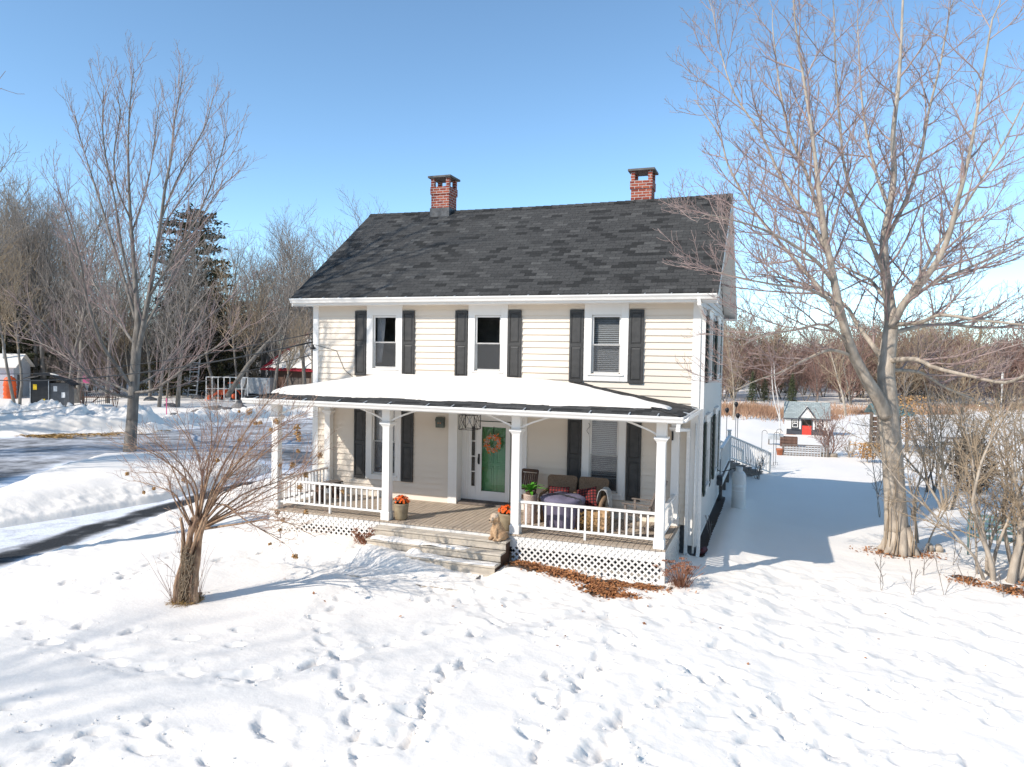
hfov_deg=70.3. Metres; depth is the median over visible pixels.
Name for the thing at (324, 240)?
bare tree
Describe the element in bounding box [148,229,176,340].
bare tree
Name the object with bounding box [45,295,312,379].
wood
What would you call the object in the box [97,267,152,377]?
bare tree
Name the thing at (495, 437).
wreath
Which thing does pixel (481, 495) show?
storm door
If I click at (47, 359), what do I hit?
brush
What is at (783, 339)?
hedgerow tree
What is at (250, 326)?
bare tree
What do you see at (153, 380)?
brush
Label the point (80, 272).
bare tree
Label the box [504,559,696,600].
leaf litter
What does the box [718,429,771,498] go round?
deck
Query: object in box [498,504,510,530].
flower pot
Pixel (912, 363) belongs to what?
hedgerow tree
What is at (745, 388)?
house
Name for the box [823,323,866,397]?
hedgerow tree
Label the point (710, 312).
window
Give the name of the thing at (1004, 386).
hedgerow tree
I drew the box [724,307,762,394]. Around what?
hedgerow tree
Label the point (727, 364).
hedgerow tree
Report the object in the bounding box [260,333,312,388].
barn
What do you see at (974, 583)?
leaf litter
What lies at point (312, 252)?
bare tree
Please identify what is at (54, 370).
brush
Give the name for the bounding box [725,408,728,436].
garden torch
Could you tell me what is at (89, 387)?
bare tree
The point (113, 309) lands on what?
bare tree
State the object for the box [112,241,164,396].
bare tree
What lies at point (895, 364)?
hedgerow tree
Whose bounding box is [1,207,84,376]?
bare tree
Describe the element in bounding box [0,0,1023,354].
sky
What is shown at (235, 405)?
rock
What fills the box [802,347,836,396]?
hedgerow tree
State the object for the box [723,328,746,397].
hedgerow tree
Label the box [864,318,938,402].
hedgerow tree
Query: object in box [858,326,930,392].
hedgerow tree
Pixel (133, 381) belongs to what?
bare ash
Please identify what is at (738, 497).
propane tank
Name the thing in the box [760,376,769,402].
spruce
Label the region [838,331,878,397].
hedgerow tree
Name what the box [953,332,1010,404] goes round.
hedgerow tree
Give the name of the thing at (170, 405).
rock
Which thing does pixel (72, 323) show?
bare tree
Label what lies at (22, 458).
driveway
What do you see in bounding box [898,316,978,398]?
hedgerow tree
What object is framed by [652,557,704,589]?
sedum
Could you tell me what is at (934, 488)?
bare shrub
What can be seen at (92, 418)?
snow bank
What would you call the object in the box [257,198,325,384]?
bare tree
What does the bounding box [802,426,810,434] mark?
door
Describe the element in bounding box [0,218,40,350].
bare tree
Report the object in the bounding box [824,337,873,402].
hedgerow tree
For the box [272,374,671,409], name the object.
snow slab
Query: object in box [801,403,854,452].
bush
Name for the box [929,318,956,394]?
hedgerow tree
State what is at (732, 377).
bare tree
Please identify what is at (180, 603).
dead grass
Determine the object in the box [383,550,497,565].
snow patch
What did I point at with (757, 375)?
hedgerow tree
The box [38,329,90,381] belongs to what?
brush
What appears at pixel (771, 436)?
planter box
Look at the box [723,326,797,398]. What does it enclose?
hedgerow tree
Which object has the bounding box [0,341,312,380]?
power line
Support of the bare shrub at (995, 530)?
on the snow ground at (794, 530)
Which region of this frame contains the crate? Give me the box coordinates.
[586,506,610,532]
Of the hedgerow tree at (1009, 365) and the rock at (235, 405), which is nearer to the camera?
the rock at (235, 405)
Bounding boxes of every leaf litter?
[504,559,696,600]
[849,545,1023,597]
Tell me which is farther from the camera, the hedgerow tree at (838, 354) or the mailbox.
the hedgerow tree at (838, 354)
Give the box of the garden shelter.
[864,403,915,451]
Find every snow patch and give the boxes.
[371,535,469,549]
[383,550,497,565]
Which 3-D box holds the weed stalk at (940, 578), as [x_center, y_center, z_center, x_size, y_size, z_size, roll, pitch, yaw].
[8.567,3.842,14.380,0.384,0.881,0.217,2,2,20]
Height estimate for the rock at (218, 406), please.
0.958 m
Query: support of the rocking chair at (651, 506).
on the farmhouse
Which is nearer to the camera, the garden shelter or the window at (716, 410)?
the window at (716, 410)
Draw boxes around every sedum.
[351,527,374,544]
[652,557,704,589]
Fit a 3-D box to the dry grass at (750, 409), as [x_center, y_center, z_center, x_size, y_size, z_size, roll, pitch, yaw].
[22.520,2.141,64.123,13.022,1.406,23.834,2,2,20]
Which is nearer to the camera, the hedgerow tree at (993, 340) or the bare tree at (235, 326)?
the bare tree at (235, 326)
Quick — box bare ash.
[0,33,281,451]
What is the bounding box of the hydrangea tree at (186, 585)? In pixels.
[95,376,344,605]
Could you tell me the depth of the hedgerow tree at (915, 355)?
89.68 m
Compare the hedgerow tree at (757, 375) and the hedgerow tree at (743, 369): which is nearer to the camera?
the hedgerow tree at (743, 369)
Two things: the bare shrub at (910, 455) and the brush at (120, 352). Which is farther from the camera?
the brush at (120, 352)
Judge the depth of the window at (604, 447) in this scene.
17.04 m
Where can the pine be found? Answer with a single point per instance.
(207, 273)
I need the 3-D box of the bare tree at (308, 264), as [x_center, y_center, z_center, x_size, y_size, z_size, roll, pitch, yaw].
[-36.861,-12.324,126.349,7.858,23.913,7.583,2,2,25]
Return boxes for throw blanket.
[597,487,611,517]
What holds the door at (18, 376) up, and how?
in the outbuilding
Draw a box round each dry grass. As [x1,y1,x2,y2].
[721,398,847,423]
[830,400,1023,415]
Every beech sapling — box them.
[850,441,880,462]
[898,395,947,451]
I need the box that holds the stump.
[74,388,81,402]
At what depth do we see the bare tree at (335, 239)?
73.77 m
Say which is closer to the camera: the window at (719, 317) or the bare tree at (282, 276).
the window at (719, 317)
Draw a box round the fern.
[521,482,547,494]
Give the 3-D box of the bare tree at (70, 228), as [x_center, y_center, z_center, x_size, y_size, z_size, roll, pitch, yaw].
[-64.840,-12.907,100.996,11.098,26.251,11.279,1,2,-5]
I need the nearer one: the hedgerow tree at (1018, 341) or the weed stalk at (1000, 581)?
the weed stalk at (1000, 581)
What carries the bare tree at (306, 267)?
on the snow ground at (794, 530)
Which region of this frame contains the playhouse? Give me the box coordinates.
[784,401,830,435]
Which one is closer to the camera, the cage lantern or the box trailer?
the cage lantern
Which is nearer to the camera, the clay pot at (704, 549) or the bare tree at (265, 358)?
the clay pot at (704, 549)
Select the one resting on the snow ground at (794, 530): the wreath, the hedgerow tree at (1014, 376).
the hedgerow tree at (1014, 376)
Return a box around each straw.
[16,433,84,438]
[35,432,157,438]
[574,510,601,531]
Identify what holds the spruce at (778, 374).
on the snow ground at (794, 530)
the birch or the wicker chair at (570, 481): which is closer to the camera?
the wicker chair at (570, 481)
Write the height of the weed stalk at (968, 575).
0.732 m
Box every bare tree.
[0,126,28,308]
[0,146,86,377]
[0,157,53,331]
[0,174,33,234]
[0,174,85,378]
[0,177,16,283]
[0,184,32,351]
[0,184,76,378]
[0,193,52,346]
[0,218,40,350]
[0,222,56,404]
[0,223,52,340]
[1,176,66,378]
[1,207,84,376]
[2,171,75,352]
[8,193,63,324]
[21,188,120,398]
[22,176,79,286]
[26,179,90,327]
[28,159,136,399]
[34,165,140,372]
[35,199,94,268]
[41,274,93,381]
[42,225,101,339]
[47,236,105,387]
[48,219,123,378]
[68,197,150,402]
[76,189,132,390]
[78,252,147,392]
[97,230,153,389]
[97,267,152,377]
[105,240,157,392]
[108,234,168,388]
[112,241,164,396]
[126,310,156,389]
[139,279,177,390]
[142,218,204,406]
[145,249,228,390]
[147,242,223,398]
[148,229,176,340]
[152,208,242,406]
[155,298,189,400]
[163,234,206,394]
[170,248,220,394]
[195,237,255,389]
[196,243,285,399]
[208,227,258,376]
[218,292,244,360]
[225,251,268,311]
[228,233,280,396]
[232,230,293,377]
[233,256,279,376]
[249,224,304,377]
[251,257,289,339]
[251,261,285,377]
[254,214,310,377]
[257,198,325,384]
[257,235,312,390]
[259,217,312,341]
[260,200,320,358]
[268,256,312,333]
[275,305,312,386]
[288,245,319,315]
[289,236,319,382]
[290,216,336,329]
[294,237,314,307]
[298,215,343,262]
[323,221,353,253]
[334,184,387,230]
[722,320,749,419]
[810,314,855,415]
[992,324,1015,403]
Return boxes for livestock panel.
[206,376,247,401]
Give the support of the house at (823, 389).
on the snow ground at (794, 530)
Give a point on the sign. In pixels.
(83, 380)
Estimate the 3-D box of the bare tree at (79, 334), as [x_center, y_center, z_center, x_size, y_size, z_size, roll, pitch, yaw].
[-38.174,-6.719,65.323,6.112,16.975,5.275,0,3,-28]
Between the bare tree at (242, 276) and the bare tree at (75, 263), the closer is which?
the bare tree at (75, 263)
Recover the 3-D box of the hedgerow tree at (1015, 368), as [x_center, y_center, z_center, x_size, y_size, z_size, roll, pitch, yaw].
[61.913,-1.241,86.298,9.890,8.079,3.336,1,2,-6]
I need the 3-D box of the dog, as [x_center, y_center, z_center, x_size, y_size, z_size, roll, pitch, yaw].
[-0.284,2.974,15.145,0.412,0.576,0.416,2,2,14]
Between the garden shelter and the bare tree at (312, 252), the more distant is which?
the bare tree at (312, 252)
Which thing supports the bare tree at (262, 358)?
on the snow ground at (794, 530)
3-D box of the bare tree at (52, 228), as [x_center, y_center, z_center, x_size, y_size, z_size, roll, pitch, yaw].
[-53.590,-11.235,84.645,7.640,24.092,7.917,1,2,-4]
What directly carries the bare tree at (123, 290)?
on the snow ground at (794, 530)
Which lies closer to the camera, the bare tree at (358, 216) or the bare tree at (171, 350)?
the bare tree at (171, 350)
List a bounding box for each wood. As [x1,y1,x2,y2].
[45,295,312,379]
[737,329,1019,400]
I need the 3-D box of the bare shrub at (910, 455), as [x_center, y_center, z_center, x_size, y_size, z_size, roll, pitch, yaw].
[15.079,2.225,28.903,2.812,3.430,2.044,2,2,20]
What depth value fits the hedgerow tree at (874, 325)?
105.31 m
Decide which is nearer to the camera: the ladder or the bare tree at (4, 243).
the bare tree at (4, 243)
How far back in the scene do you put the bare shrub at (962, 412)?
25.92 m
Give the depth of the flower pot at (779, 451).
35.87 m
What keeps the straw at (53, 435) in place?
on the driveway
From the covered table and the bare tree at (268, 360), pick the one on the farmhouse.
the covered table
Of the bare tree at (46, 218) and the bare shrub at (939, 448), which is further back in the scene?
the bare tree at (46, 218)
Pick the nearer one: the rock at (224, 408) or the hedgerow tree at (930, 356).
the rock at (224, 408)
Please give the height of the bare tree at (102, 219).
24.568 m
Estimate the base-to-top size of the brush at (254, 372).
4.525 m
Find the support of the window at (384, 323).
in the farmhouse
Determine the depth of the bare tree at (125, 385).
86.37 m
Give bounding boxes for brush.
[14,340,62,376]
[28,343,70,381]
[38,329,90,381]
[64,330,131,387]
[68,332,119,391]
[78,326,128,385]
[86,324,146,393]
[127,351,154,384]
[140,355,160,382]
[185,356,205,393]
[189,332,245,395]
[242,358,262,377]
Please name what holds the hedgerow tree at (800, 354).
on the snow ground at (794, 530)
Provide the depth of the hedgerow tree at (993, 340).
98.20 m
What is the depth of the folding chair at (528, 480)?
17.22 m
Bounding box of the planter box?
[768,433,783,443]
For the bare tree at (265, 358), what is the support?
on the snow ground at (794, 530)
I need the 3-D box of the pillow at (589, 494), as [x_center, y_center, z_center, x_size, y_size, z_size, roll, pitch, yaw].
[1.679,2.578,16.298,0.500,0.500,0.140,-14,-29,28]
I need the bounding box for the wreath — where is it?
[483,429,500,452]
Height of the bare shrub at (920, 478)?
3.115 m
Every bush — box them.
[740,454,767,478]
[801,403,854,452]
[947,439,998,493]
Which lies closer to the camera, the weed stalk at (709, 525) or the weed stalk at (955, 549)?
the weed stalk at (955, 549)
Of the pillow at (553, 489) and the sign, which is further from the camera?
the sign
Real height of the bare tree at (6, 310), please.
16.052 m
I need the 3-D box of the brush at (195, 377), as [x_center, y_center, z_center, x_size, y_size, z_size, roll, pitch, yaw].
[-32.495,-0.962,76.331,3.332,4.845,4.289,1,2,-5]
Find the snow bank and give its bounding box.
[0,399,312,436]
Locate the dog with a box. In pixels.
[488,513,508,541]
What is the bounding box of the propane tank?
[722,466,745,508]
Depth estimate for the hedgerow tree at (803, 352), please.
87.75 m
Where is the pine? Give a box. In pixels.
[146,202,247,388]
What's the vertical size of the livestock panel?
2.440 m
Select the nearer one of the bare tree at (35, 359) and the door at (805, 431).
the door at (805, 431)
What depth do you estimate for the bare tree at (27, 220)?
85.59 m
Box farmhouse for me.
[241,167,736,583]
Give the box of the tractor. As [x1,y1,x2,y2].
[205,382,240,400]
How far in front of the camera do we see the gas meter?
22.08 m
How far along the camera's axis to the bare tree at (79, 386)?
65.76 m
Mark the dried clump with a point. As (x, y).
(849, 448)
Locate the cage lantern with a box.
[458,414,480,429]
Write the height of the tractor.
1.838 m
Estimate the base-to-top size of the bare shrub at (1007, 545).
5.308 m
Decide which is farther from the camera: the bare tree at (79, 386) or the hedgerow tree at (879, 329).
the hedgerow tree at (879, 329)
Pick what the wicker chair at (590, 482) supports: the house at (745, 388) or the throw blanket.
the throw blanket
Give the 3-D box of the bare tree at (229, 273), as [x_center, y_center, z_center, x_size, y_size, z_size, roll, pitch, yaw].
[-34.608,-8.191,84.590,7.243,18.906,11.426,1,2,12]
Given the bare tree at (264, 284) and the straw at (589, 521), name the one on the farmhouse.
the straw at (589, 521)
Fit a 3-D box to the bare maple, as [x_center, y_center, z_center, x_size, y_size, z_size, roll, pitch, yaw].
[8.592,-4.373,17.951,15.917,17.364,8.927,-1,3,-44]
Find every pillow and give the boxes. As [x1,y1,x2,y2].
[549,486,569,492]
[577,486,596,506]
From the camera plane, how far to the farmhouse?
17.55 m
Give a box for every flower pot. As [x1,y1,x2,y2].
[393,495,409,519]
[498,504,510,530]
[776,448,782,454]
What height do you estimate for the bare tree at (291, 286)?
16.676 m
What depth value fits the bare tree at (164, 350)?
59.74 m
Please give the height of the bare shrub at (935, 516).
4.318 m
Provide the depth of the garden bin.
39.59 m
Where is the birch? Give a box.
[764,359,784,433]
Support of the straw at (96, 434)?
on the driveway
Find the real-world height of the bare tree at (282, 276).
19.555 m
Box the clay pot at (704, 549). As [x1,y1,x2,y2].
[699,546,707,555]
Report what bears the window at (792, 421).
in the playhouse
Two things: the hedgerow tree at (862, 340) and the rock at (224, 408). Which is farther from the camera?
the hedgerow tree at (862, 340)
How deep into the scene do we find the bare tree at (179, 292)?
84.88 m
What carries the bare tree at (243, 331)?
on the snow ground at (794, 530)
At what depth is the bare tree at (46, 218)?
100.30 m
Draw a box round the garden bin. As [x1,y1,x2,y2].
[780,436,797,445]
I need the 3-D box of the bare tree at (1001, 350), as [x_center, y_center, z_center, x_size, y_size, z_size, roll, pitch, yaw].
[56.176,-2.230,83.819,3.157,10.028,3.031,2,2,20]
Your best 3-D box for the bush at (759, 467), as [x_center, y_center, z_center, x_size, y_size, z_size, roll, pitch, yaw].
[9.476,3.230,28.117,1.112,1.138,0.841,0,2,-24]
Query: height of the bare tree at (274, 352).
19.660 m
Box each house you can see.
[724,369,749,389]
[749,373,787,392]
[798,381,827,391]
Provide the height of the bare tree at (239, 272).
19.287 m
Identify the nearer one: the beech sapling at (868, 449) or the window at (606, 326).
the window at (606, 326)
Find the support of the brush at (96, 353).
on the snow ground at (794, 530)
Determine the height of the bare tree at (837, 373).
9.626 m
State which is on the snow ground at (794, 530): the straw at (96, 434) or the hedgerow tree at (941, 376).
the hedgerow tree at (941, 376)
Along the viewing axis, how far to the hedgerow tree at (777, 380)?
83.36 m
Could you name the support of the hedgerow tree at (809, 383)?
on the snow ground at (794, 530)
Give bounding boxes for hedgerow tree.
[721,341,736,399]
[722,339,764,401]
[723,307,800,397]
[723,308,769,397]
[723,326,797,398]
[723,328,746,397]
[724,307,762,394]
[724,337,755,397]
[739,332,820,398]
[747,316,801,393]
[749,345,767,391]
[752,342,807,400]
[767,326,822,394]
[775,339,840,400]
[781,350,803,397]
[795,343,814,394]
[797,331,851,396]
[800,338,828,401]
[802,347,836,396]
[808,342,861,401]
[819,323,879,405]
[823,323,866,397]
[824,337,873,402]
[836,337,872,400]
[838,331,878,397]
[838,342,917,391]
[850,317,880,396]
[851,324,877,398]
[852,339,906,390]
[854,314,907,339]
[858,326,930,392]
[864,311,955,400]
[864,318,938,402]
[864,335,904,380]
[868,321,928,401]
[897,318,942,400]
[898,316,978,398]
[899,348,951,401]
[901,335,962,392]
[907,300,1011,403]
[908,320,975,397]
[920,327,969,404]
[923,327,969,390]
[928,340,993,404]
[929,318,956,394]
[929,345,962,400]
[934,329,975,396]
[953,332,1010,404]
[974,324,1023,398]
[978,333,1023,405]
[993,331,1023,404]
[996,317,1023,396]
[1001,317,1023,379]
[1002,345,1023,395]
[1003,329,1023,393]
[1003,342,1021,403]
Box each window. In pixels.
[365,409,416,480]
[366,305,402,374]
[468,305,508,376]
[581,420,626,499]
[583,304,628,381]
[705,412,711,490]
[708,309,714,380]
[714,406,719,475]
[717,315,721,378]
[791,419,798,429]
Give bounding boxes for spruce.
[744,371,757,402]
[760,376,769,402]
[761,335,787,393]
[785,373,796,401]
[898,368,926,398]
[998,376,1009,405]
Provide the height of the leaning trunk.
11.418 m
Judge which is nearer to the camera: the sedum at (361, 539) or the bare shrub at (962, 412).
the sedum at (361, 539)
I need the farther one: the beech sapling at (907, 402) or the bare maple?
the beech sapling at (907, 402)
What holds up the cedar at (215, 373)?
on the snow ground at (794, 530)
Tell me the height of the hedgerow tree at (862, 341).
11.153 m
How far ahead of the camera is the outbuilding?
67.65 m
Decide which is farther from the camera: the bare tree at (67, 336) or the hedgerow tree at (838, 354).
the hedgerow tree at (838, 354)
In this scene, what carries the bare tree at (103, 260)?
on the snow ground at (794, 530)
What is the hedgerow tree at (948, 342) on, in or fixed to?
on the snow ground at (794, 530)
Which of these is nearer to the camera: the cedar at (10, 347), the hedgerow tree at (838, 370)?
the cedar at (10, 347)
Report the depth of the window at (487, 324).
17.97 m
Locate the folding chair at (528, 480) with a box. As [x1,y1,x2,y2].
[521,468,538,498]
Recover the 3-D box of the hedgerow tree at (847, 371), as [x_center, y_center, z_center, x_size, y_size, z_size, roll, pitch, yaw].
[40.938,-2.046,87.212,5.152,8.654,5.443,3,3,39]
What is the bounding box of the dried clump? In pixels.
[837,435,859,457]
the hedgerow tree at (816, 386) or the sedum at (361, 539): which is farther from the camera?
the hedgerow tree at (816, 386)
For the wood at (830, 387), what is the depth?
116.94 m
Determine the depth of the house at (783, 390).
108.06 m
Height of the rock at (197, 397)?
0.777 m
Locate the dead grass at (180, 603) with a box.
[165,593,205,607]
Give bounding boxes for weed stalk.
[705,515,711,537]
[875,553,884,590]
[903,560,919,594]
[918,546,938,573]
[934,554,955,594]
[952,535,962,564]
[957,558,984,586]
[994,569,1003,596]
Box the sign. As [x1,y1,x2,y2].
[82,371,89,402]
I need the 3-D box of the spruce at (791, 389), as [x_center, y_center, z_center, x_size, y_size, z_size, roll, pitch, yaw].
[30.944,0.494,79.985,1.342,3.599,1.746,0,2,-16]
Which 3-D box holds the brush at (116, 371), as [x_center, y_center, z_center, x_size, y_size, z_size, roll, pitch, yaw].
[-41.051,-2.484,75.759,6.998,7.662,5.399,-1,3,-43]
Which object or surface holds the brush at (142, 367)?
on the snow ground at (794, 530)
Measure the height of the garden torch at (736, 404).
2.950 m
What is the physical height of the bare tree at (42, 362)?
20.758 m
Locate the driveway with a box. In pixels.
[0,417,312,568]
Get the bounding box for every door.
[17,375,22,396]
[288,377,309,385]
[476,421,510,502]
[481,421,510,492]
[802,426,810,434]
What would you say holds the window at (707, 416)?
in the farmhouse
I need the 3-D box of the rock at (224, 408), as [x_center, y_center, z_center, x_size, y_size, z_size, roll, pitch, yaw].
[-22.266,2.206,56.007,1.362,0.842,1.835,2,3,29]
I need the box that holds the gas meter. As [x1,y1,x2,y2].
[717,470,722,500]
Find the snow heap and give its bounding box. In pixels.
[328,544,478,589]
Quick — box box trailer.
[240,378,273,395]
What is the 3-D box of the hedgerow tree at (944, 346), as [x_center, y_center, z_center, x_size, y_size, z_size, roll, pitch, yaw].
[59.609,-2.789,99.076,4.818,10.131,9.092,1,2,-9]
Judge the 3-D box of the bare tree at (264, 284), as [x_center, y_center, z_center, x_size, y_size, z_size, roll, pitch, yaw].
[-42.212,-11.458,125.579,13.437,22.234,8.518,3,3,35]
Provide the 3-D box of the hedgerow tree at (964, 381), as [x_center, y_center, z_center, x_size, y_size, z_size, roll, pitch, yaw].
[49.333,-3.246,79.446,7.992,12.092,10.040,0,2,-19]
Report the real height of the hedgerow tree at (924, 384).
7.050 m
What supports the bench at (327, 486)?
on the farmhouse
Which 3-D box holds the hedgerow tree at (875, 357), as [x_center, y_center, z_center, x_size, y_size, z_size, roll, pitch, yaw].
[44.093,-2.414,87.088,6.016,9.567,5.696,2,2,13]
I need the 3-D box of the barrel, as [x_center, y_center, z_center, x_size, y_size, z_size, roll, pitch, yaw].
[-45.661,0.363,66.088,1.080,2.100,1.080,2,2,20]
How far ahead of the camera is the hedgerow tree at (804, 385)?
101.76 m
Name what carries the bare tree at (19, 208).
on the snow ground at (794, 530)
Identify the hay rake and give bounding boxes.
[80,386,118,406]
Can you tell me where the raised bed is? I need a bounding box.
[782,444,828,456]
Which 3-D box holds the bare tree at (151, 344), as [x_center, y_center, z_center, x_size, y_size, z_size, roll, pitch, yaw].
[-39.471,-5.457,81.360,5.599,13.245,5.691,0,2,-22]
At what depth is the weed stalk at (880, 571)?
14.57 m
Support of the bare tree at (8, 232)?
on the snow ground at (794, 530)
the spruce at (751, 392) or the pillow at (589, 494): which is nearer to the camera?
the pillow at (589, 494)
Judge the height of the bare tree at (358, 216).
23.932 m
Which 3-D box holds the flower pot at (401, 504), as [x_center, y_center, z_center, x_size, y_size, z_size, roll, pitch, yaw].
[-2.501,2.792,16.439,0.412,0.554,0.376,2,2,20]
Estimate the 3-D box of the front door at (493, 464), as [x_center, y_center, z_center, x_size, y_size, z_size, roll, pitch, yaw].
[-0.420,1.945,18.272,0.840,1.980,0.052,2,2,20]
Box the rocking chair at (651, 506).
[616,481,667,536]
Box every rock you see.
[143,397,156,400]
[164,403,175,406]
[191,395,203,398]
[202,405,222,409]
[216,407,232,409]
[231,403,246,407]
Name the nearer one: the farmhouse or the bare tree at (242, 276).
the farmhouse
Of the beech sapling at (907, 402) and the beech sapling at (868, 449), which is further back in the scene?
the beech sapling at (907, 402)
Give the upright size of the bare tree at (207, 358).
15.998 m
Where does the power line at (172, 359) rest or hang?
attached to the farmhouse
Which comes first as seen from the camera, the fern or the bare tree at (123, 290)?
the fern
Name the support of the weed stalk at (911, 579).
on the snow ground at (794, 530)
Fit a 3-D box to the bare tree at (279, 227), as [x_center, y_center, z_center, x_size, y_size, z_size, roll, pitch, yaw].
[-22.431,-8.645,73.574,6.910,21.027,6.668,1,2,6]
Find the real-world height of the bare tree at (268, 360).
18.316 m
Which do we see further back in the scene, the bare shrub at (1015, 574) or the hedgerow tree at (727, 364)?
the hedgerow tree at (727, 364)
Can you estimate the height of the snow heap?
0.339 m
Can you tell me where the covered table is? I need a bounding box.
[539,491,585,529]
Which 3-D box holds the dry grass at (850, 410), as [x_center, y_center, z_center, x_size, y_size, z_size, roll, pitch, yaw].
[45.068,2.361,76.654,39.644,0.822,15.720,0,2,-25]
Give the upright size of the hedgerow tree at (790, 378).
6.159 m
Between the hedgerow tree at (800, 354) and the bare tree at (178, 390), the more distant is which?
the hedgerow tree at (800, 354)
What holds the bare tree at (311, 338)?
on the snow ground at (794, 530)
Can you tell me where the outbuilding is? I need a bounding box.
[0,347,34,398]
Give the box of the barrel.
[3,376,16,398]
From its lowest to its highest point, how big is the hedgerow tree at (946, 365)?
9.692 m
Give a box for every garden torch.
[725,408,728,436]
[734,402,737,470]
[736,413,739,462]
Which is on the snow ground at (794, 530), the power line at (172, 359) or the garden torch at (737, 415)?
the garden torch at (737, 415)
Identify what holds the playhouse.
on the snow ground at (794, 530)
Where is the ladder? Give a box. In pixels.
[187,359,200,396]
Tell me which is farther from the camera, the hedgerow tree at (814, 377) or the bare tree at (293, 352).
the hedgerow tree at (814, 377)
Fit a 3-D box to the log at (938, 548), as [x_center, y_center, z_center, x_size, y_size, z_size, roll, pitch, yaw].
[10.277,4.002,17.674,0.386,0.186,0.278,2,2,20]
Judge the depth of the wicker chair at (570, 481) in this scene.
16.88 m
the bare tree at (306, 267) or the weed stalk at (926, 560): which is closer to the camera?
the weed stalk at (926, 560)
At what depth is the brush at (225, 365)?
78.05 m
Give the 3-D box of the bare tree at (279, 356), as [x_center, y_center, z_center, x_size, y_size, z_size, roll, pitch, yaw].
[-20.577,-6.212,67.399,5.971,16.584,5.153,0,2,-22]
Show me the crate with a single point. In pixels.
(602, 522)
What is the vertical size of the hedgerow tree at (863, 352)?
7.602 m
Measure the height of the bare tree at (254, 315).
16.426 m
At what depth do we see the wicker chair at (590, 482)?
16.60 m
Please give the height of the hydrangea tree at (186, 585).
4.210 m
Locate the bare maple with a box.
[654,0,1023,557]
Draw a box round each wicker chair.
[538,474,577,520]
[573,476,608,522]
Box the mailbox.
[435,417,444,427]
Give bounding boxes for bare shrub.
[833,382,1022,580]
[852,355,1023,510]
[854,398,928,469]
[862,427,883,516]
[887,368,1023,583]
[896,364,978,492]
[909,426,963,542]
[930,383,1004,492]
[938,396,1023,575]
[956,370,1023,563]
[987,373,1023,480]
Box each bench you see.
[313,479,342,501]
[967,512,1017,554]
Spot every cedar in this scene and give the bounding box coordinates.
[0,278,56,378]
[139,309,197,395]
[171,289,244,394]
[223,299,271,382]
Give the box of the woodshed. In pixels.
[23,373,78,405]
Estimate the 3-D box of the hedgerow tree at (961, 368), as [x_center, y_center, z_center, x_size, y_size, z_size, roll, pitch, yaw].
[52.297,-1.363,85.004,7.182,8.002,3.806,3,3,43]
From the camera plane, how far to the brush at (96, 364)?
80.66 m
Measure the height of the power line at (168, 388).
2.856 m
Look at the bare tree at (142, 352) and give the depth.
81.69 m
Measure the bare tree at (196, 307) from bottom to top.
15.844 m
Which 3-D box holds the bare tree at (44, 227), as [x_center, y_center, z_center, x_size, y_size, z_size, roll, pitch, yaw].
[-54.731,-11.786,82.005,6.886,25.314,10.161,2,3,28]
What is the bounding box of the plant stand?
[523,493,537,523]
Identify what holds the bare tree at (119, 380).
on the snow ground at (794, 530)
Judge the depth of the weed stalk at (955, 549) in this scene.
16.43 m
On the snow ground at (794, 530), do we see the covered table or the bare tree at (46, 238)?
the bare tree at (46, 238)
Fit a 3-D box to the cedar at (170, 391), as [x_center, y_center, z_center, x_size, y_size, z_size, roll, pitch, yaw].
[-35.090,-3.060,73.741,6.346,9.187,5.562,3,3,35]
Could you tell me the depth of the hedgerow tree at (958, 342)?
98.89 m
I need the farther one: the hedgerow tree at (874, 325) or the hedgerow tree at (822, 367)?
the hedgerow tree at (874, 325)
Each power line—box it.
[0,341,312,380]
[2,354,312,413]
[22,333,312,373]
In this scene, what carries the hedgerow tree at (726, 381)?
on the snow ground at (794, 530)
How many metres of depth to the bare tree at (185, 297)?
77.68 m
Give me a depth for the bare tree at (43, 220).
95.65 m
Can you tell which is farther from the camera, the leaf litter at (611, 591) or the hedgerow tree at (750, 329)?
the hedgerow tree at (750, 329)
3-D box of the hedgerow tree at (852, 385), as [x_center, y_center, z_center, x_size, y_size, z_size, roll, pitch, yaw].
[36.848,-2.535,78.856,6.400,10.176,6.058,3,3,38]
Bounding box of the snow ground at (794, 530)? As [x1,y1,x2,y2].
[0,354,1023,766]
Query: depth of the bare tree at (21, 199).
82.45 m
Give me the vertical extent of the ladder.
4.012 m
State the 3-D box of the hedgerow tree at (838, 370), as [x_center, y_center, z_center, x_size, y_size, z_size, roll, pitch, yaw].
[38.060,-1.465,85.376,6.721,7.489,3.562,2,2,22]
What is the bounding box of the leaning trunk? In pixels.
[225,311,293,396]
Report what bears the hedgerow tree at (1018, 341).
on the snow ground at (794, 530)

